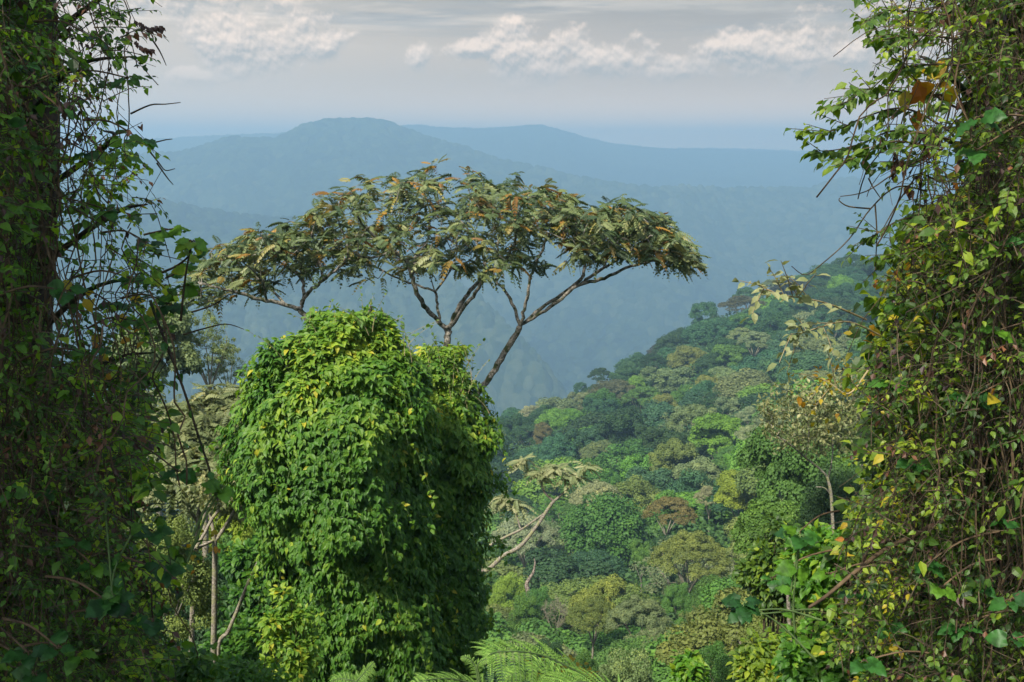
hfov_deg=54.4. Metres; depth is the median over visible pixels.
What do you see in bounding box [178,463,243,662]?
forked pale tree
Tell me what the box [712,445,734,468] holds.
flat topped tree
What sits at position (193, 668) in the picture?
leafy shrub
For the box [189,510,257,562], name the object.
forest shrub
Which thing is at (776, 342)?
broadleaf tree
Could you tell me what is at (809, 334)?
flat topped tree
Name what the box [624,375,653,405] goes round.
broadleaf tree
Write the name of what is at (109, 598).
leafy shoot
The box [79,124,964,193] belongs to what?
distant mountain
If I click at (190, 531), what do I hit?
forest shrub
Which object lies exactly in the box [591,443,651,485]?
columnar tree
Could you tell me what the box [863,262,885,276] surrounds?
broadleaf tree
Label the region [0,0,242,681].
creeper draped tree
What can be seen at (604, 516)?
broadleaf tree
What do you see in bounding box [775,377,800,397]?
flat topped tree
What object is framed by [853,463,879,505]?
forest shrub
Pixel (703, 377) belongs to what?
broadleaf tree
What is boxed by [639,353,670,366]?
flat topped tree
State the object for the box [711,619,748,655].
forest shrub
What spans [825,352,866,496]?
white trunk tree
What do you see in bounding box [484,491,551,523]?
flat topped tree
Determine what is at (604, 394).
broadleaf tree
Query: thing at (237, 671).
leafy shrub
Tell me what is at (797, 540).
leafy shoot
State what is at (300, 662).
leafy shrub
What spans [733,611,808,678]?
forest shrub
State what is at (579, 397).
broadleaf tree
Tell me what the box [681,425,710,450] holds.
broadleaf tree
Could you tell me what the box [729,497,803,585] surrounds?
broadleaf tree
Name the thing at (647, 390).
flat topped tree
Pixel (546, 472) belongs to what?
leaning feathery tree
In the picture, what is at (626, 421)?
broadleaf tree
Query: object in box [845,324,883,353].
broadleaf tree
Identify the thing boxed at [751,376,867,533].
white trunk tree
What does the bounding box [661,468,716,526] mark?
broadleaf tree
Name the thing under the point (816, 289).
broadleaf tree
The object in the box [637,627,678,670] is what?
sparse tree
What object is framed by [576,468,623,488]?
flat topped tree
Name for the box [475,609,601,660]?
broadleaf tree
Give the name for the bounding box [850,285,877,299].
broadleaf tree
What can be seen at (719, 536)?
undergrowth
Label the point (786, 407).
columnar tree
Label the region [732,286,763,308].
flat topped tree
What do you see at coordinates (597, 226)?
umbrella tree
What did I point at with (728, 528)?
broadleaf tree
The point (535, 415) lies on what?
broadleaf tree
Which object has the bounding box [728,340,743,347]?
flat topped tree
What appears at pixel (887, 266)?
broadleaf tree
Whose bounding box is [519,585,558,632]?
forest shrub
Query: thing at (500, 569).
broadleaf tree
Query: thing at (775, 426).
broadleaf tree
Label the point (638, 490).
broadleaf tree
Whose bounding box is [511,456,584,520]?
broadleaf tree
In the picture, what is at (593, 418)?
broadleaf tree
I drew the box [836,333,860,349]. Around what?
columnar tree
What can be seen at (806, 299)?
flowering creeper
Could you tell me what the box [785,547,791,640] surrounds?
pale trunk tree
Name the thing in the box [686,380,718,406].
broadleaf tree
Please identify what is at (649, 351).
broadleaf tree
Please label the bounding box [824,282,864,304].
broadleaf tree
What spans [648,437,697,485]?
broadleaf tree
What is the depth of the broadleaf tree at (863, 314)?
304.91 m
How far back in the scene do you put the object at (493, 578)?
138.43 m
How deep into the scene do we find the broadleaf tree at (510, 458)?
253.37 m
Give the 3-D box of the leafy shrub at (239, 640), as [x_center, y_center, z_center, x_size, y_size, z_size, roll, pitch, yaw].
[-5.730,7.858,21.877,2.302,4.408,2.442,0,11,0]
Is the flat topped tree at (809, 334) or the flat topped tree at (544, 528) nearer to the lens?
the flat topped tree at (544, 528)
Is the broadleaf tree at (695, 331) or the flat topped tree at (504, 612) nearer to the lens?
the flat topped tree at (504, 612)
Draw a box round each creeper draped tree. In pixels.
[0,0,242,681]
[758,0,1023,681]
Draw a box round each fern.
[330,662,376,681]
[410,655,493,681]
[473,636,621,681]
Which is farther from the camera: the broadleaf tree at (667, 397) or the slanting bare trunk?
the broadleaf tree at (667, 397)
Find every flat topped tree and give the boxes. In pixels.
[465,543,515,566]
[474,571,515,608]
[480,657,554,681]
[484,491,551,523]
[485,603,527,630]
[491,512,561,566]
[506,423,552,447]
[519,405,539,417]
[533,574,661,644]
[561,494,588,515]
[565,597,613,658]
[568,479,624,542]
[568,548,631,578]
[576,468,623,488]
[578,439,611,457]
[580,384,618,395]
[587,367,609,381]
[587,379,643,405]
[594,635,665,681]
[604,594,673,643]
[620,386,661,413]
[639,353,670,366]
[641,495,697,537]
[647,529,732,592]
[654,586,827,681]
[666,403,717,445]
[693,485,717,531]
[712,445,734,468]
[717,295,766,313]
[726,327,750,339]
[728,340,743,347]
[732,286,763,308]
[733,425,757,440]
[734,406,755,424]
[736,330,771,356]
[759,279,783,289]
[770,278,812,294]
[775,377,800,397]
[776,369,802,384]
[793,327,822,340]
[832,352,873,374]
[836,350,859,361]
[863,287,892,297]
[877,270,886,278]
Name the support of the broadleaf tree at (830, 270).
on the hillside
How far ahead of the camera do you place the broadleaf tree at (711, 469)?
175.87 m
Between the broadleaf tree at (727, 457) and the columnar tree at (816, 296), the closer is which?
the broadleaf tree at (727, 457)
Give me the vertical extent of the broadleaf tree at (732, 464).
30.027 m
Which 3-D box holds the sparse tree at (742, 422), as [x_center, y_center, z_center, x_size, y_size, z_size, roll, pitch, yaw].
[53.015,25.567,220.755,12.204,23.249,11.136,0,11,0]
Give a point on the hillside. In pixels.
(513, 456)
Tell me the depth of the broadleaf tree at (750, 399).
228.14 m
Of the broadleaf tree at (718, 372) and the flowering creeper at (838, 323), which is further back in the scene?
the broadleaf tree at (718, 372)
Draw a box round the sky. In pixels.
[56,0,970,156]
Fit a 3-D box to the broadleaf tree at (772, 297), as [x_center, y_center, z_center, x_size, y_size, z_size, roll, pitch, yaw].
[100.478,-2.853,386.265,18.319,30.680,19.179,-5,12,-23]
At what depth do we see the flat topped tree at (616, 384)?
314.05 m
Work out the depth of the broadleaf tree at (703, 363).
312.94 m
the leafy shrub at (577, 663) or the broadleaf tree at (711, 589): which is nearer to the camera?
the leafy shrub at (577, 663)
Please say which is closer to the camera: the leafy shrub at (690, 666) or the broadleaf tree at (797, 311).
the leafy shrub at (690, 666)
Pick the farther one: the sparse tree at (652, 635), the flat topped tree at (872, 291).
the flat topped tree at (872, 291)
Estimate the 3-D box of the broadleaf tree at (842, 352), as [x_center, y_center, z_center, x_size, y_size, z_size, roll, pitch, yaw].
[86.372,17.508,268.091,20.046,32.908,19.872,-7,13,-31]
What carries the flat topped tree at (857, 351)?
on the hillside
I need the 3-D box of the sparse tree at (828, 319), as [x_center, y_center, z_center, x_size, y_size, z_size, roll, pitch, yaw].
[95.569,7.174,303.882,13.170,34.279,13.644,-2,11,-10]
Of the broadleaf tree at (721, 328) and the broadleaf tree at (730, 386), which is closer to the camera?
the broadleaf tree at (730, 386)
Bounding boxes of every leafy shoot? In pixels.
[98,503,143,620]
[150,237,207,320]
[186,478,235,561]
[721,592,820,661]
[774,524,820,644]
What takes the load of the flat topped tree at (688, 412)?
on the hillside
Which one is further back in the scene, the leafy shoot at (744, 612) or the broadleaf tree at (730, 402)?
the broadleaf tree at (730, 402)
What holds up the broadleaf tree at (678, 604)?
on the hillside
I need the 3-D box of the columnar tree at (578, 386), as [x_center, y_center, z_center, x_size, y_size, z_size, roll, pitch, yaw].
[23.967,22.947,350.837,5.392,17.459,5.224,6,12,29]
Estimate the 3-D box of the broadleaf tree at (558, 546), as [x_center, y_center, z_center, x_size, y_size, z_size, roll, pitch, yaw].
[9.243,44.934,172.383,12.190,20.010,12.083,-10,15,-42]
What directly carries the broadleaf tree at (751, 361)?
on the hillside
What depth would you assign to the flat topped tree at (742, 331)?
333.95 m
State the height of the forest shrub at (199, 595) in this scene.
4.712 m
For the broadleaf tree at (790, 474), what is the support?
on the hillside
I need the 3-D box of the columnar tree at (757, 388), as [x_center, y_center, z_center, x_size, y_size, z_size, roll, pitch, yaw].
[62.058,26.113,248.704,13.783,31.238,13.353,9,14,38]
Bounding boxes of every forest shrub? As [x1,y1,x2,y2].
[104,389,196,544]
[135,514,223,644]
[157,542,229,651]
[177,447,222,556]
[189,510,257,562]
[219,527,257,624]
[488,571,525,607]
[506,592,546,637]
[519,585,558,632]
[534,638,568,668]
[566,649,601,681]
[597,646,654,681]
[642,447,653,455]
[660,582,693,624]
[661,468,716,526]
[693,640,733,681]
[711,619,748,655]
[713,654,736,681]
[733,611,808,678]
[797,463,868,529]
[842,308,868,331]
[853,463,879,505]
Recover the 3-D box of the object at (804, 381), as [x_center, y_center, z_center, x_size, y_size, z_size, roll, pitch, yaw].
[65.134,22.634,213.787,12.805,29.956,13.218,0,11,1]
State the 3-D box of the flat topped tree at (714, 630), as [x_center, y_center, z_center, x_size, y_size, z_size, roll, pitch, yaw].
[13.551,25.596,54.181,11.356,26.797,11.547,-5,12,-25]
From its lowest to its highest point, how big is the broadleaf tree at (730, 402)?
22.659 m
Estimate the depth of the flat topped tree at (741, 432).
186.93 m
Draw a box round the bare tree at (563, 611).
[540,593,569,633]
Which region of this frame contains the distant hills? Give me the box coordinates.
[673,148,965,165]
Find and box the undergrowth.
[151,274,953,679]
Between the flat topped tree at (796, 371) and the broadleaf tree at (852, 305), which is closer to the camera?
the flat topped tree at (796, 371)
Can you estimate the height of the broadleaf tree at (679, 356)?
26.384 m
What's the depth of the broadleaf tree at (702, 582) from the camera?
88.33 m
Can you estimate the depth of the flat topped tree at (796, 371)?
242.87 m
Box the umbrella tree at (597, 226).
[173,154,711,405]
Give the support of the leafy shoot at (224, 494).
attached to the creeper draped tree at (64, 435)
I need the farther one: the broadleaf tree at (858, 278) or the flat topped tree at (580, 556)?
the broadleaf tree at (858, 278)
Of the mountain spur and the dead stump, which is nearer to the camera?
the dead stump
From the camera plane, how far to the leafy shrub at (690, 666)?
12.93 m
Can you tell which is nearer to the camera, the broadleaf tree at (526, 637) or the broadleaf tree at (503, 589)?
the broadleaf tree at (526, 637)
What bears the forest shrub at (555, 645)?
on the hillside
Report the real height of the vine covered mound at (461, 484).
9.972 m
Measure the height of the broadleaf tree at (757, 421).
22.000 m
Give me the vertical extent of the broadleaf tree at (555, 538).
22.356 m
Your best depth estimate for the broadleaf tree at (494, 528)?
187.20 m
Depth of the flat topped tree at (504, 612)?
117.80 m
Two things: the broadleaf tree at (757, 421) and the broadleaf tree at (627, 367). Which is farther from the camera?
the broadleaf tree at (627, 367)
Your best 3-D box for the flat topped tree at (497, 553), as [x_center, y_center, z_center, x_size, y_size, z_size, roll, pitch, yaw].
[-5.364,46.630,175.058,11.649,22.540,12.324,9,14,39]
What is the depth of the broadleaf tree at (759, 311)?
360.19 m
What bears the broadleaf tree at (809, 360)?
on the hillside
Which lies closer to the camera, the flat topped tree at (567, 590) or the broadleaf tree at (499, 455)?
the flat topped tree at (567, 590)
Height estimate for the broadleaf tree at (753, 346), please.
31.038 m
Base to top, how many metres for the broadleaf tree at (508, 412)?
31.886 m
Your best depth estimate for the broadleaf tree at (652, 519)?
161.61 m
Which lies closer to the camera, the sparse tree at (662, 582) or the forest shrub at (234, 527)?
the forest shrub at (234, 527)
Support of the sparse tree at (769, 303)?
on the hillside
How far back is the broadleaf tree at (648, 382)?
317.40 m
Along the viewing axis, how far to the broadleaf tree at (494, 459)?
259.50 m
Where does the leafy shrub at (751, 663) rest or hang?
on the hillside
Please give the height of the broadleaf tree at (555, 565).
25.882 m
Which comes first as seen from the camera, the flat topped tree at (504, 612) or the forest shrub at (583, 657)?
the forest shrub at (583, 657)
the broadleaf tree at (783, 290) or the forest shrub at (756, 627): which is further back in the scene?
the broadleaf tree at (783, 290)
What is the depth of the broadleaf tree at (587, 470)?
203.91 m
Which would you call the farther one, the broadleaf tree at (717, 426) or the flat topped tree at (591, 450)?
the flat topped tree at (591, 450)
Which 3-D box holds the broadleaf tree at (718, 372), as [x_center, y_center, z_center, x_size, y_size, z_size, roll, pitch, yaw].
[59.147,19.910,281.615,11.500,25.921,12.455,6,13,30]
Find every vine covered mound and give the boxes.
[192,286,460,681]
[398,325,519,681]
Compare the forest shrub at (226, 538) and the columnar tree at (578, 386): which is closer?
the forest shrub at (226, 538)
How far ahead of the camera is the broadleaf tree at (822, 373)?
228.26 m
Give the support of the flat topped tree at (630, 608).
on the hillside
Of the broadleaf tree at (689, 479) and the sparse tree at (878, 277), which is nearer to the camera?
the broadleaf tree at (689, 479)
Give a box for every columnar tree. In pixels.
[487,461,523,493]
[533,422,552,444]
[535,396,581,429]
[573,382,586,403]
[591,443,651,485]
[619,454,659,485]
[624,465,674,500]
[656,346,676,368]
[677,390,715,422]
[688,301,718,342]
[736,383,781,425]
[748,398,780,424]
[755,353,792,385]
[779,399,825,419]
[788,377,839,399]
[810,292,840,309]
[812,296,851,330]
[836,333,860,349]
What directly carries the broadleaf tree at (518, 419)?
on the hillside
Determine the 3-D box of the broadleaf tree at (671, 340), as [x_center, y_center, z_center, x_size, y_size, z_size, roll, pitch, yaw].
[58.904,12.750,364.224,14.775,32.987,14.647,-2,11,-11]
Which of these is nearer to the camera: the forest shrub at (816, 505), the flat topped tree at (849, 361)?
the forest shrub at (816, 505)
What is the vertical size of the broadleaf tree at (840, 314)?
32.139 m
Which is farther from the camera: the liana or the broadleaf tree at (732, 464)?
the broadleaf tree at (732, 464)
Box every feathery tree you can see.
[139,441,255,651]
[146,381,246,642]
[478,452,603,572]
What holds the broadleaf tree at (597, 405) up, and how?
on the hillside
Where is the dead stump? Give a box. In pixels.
[525,558,535,595]
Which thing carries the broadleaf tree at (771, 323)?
on the hillside
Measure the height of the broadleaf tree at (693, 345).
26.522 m
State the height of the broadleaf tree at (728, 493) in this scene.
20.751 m
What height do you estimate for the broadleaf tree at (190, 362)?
15.484 m
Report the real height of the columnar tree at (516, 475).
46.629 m
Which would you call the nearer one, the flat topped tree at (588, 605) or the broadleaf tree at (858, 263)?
the flat topped tree at (588, 605)
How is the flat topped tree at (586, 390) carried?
on the hillside
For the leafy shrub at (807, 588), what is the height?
3.651 m
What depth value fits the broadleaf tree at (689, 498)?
154.36 m
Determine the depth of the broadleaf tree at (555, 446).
253.90 m
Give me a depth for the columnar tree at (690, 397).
256.10 m
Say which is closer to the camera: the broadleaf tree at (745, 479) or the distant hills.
the broadleaf tree at (745, 479)
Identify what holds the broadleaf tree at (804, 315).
on the hillside
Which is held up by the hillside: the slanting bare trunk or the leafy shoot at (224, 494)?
the slanting bare trunk
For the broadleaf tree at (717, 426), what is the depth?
194.28 m
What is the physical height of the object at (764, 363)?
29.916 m
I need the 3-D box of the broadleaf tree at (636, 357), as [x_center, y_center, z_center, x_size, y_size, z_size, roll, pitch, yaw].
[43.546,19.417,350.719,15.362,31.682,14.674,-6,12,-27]
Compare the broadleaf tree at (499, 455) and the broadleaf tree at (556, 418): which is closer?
the broadleaf tree at (499, 455)
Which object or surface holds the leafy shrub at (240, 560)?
on the hillside
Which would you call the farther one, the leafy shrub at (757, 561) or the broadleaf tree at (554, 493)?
the broadleaf tree at (554, 493)
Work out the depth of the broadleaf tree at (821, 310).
317.27 m
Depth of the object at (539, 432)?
278.23 m
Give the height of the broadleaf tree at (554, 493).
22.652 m
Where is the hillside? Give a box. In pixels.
[63,316,936,666]
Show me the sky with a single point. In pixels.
(675, 74)
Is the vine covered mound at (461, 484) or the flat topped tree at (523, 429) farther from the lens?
the flat topped tree at (523, 429)
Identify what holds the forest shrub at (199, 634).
on the hillside
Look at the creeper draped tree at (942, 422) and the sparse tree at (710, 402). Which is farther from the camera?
the sparse tree at (710, 402)
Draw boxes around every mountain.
[60,117,954,393]
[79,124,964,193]
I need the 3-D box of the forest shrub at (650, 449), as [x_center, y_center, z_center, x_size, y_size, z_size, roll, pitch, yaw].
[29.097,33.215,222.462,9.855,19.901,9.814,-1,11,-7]
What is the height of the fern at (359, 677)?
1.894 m
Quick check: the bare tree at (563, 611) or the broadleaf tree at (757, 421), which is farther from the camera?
the broadleaf tree at (757, 421)
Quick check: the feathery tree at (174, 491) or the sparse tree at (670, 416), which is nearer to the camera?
the feathery tree at (174, 491)
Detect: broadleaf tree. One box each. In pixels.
[105,301,206,621]
[466,555,536,607]
[468,509,527,560]
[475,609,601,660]
[485,631,579,668]
[490,416,511,432]
[490,455,499,464]
[494,434,511,461]
[496,455,541,497]
[497,412,534,449]
[501,407,521,443]
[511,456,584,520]
[514,443,544,464]
[520,464,559,494]
[520,546,618,618]
[524,519,574,551]
[528,404,555,427]
[534,407,569,431]
[537,541,577,581]
[538,432,577,461]
[551,424,568,436]
[558,490,653,568]
[560,411,621,451]
[560,457,611,496]
[563,408,586,421]
[563,423,615,459]
[566,390,590,411]
[568,573,626,631]
[569,425,593,458]
[577,625,657,681]
[582,387,622,413]
[582,397,618,415]
[594,406,648,446]
[609,359,645,376]
[609,375,640,404]
[614,352,656,375]
[614,474,661,513]
[622,438,647,450]
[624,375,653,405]
[628,538,655,590]
[633,425,676,449]
[638,365,694,393]
[639,506,680,540]
[641,399,690,427]
[641,428,713,480]
[644,368,681,392]
[645,629,714,681]
[646,345,677,353]
[648,393,677,406]
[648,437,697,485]
[648,532,709,583]
[651,332,689,353]
[652,489,734,530]
[666,343,707,368]
[666,345,707,376]
[669,327,688,342]
[670,384,692,404]
[672,454,721,486]
[681,319,718,348]
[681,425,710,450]
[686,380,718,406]
[687,412,740,459]
[690,374,719,387]
[690,574,719,611]
[694,352,729,371]
[697,576,748,629]
[707,317,739,339]
[707,337,732,354]
[707,477,763,520]
[708,365,737,380]
[712,344,750,366]
[712,367,774,398]
[713,469,760,516]
[714,394,747,417]
[716,425,745,452]
[723,445,738,472]
[723,517,767,564]
[728,311,753,329]
[728,349,790,382]
[729,439,758,471]
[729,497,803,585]
[732,392,781,424]
[734,449,842,511]
[735,425,859,510]
[741,336,785,362]
[742,307,765,322]
[746,410,791,437]
[750,312,801,336]
[753,416,796,436]
[759,294,781,307]
[761,299,791,316]
[766,330,798,356]
[772,284,800,295]
[776,369,801,393]
[778,349,839,375]
[783,297,809,312]
[785,309,811,316]
[788,334,840,355]
[791,405,869,519]
[792,310,842,335]
[794,285,824,294]
[798,368,841,389]
[800,263,847,282]
[805,279,829,288]
[805,307,834,330]
[816,345,852,383]
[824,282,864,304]
[827,274,854,289]
[827,302,856,335]
[829,254,868,271]
[834,386,865,405]
[845,304,864,317]
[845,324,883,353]
[848,273,875,287]
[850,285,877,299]
[854,307,877,322]
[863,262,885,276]
[867,254,893,269]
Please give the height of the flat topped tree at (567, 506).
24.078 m
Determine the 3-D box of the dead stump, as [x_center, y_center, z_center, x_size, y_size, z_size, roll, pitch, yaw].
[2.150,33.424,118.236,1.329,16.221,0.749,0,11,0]
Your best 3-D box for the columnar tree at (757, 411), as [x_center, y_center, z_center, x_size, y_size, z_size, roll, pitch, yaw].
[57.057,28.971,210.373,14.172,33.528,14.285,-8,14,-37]
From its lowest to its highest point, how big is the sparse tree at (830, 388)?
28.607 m
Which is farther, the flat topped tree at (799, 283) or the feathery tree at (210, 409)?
the flat topped tree at (799, 283)
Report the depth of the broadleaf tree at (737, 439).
203.86 m
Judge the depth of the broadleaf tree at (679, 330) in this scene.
384.62 m
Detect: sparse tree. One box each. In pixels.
[174,310,238,389]
[205,344,247,388]
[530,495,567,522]
[628,532,733,598]
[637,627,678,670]
[658,405,693,433]
[675,604,724,631]
[691,366,718,384]
[694,390,732,414]
[725,552,736,576]
[729,408,751,425]
[758,298,795,315]
[800,379,849,401]
[809,311,848,336]
[870,274,887,287]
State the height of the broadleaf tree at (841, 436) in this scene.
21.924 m
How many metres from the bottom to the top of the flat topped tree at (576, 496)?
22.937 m
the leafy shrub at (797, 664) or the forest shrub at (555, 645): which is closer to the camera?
the leafy shrub at (797, 664)
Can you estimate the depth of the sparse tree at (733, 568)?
102.34 m
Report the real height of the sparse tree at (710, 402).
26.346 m
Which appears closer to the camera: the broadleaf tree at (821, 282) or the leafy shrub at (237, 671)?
the leafy shrub at (237, 671)
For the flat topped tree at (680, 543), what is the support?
on the hillside
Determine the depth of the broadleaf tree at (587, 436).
239.96 m
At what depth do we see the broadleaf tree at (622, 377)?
330.84 m
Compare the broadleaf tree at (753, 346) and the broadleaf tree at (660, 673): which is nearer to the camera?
the broadleaf tree at (660, 673)
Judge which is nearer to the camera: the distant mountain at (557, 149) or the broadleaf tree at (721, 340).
the broadleaf tree at (721, 340)
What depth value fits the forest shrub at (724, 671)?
32.42 m
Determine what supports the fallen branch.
attached to the creeper draped tree at (942, 422)
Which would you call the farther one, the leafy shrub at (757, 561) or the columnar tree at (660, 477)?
the columnar tree at (660, 477)
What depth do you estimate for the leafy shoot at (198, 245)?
5.09 m
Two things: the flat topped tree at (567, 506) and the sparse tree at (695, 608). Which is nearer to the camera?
the sparse tree at (695, 608)
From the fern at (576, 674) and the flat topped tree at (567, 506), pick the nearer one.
the fern at (576, 674)
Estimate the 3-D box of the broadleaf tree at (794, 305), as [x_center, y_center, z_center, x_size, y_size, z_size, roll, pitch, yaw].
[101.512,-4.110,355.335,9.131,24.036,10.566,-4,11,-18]
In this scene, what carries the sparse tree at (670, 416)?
on the hillside
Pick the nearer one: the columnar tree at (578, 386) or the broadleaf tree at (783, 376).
the broadleaf tree at (783, 376)
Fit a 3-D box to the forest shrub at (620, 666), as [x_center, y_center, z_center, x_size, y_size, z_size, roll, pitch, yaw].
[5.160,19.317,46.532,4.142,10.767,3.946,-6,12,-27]
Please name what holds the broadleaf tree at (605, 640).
on the hillside
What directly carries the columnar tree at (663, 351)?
on the hillside
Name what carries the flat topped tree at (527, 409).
on the hillside
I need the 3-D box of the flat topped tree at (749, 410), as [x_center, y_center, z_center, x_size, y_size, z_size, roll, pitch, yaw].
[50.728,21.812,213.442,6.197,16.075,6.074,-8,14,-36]
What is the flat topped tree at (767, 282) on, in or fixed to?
on the hillside
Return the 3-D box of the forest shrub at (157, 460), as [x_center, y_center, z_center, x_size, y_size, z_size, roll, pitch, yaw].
[-11.783,6.354,31.866,3.940,9.789,3.912,-5,12,-23]
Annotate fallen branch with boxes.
[808,512,953,608]
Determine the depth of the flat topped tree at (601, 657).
86.00 m
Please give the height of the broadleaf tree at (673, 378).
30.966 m
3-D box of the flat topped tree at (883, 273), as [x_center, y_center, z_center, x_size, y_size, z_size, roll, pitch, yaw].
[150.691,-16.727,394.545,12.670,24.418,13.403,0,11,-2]
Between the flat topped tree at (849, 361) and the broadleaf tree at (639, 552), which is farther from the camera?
the flat topped tree at (849, 361)
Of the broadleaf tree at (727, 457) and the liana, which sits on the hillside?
the broadleaf tree at (727, 457)
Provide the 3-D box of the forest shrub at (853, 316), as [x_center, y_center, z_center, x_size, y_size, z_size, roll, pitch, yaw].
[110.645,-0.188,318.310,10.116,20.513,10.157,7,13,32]
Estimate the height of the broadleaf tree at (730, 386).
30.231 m
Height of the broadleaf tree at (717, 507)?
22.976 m
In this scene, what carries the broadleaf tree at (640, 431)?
on the hillside
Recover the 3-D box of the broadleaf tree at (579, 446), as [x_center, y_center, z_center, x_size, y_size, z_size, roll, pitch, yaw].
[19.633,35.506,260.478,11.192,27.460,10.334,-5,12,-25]
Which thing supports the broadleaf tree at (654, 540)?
on the hillside
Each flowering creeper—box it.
[732,259,866,323]
[766,317,879,383]
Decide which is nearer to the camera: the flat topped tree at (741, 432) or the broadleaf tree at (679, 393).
the flat topped tree at (741, 432)
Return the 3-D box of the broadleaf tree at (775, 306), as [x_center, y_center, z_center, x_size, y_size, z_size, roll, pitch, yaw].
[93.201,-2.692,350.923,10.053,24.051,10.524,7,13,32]
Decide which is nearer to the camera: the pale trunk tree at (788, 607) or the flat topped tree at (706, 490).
the pale trunk tree at (788, 607)
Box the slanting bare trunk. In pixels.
[217,560,259,655]
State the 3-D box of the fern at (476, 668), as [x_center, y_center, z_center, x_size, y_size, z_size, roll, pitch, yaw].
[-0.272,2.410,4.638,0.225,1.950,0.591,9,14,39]
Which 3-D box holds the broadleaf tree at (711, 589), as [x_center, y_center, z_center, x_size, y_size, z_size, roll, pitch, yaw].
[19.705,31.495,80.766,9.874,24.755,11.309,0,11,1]
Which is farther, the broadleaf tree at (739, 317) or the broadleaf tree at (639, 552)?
the broadleaf tree at (739, 317)
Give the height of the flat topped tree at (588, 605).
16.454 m
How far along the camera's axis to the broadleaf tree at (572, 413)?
302.90 m
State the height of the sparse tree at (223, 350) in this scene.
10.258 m
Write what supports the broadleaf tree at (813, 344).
on the hillside
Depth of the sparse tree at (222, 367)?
46.82 m
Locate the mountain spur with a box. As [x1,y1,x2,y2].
[53,189,572,445]
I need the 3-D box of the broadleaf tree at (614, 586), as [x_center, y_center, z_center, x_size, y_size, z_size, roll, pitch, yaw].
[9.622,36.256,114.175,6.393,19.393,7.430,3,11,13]
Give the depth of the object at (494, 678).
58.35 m
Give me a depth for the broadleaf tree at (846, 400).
179.60 m
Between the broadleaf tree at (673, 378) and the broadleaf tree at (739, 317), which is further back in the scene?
the broadleaf tree at (739, 317)
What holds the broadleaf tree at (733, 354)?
on the hillside
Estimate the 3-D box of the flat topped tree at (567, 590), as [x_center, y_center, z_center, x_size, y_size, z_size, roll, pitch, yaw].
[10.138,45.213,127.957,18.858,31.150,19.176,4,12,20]
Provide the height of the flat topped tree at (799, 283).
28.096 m
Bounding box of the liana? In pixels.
[149,300,218,511]
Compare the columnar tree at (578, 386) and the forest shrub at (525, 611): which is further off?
the columnar tree at (578, 386)
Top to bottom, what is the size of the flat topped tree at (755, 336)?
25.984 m
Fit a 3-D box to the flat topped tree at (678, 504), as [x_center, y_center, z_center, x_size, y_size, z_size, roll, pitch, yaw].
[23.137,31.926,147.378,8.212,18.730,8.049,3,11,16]
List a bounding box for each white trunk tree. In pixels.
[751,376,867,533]
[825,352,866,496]
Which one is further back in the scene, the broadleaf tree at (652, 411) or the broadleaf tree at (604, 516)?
the broadleaf tree at (652, 411)
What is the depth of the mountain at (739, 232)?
2594.20 m
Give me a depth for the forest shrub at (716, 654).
45.42 m
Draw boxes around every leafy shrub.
[162,642,229,681]
[197,610,284,678]
[209,651,289,681]
[210,531,288,637]
[256,580,324,681]
[526,654,599,681]
[668,648,710,681]
[725,622,791,681]
[731,512,808,644]
[771,605,893,681]
[773,518,859,637]
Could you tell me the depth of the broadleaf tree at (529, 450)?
268.98 m
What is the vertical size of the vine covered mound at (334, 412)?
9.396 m
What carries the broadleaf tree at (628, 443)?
on the hillside
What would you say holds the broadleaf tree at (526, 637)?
on the hillside
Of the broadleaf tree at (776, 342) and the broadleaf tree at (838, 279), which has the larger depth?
the broadleaf tree at (838, 279)
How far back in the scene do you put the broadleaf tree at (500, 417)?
303.21 m
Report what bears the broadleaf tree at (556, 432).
on the hillside

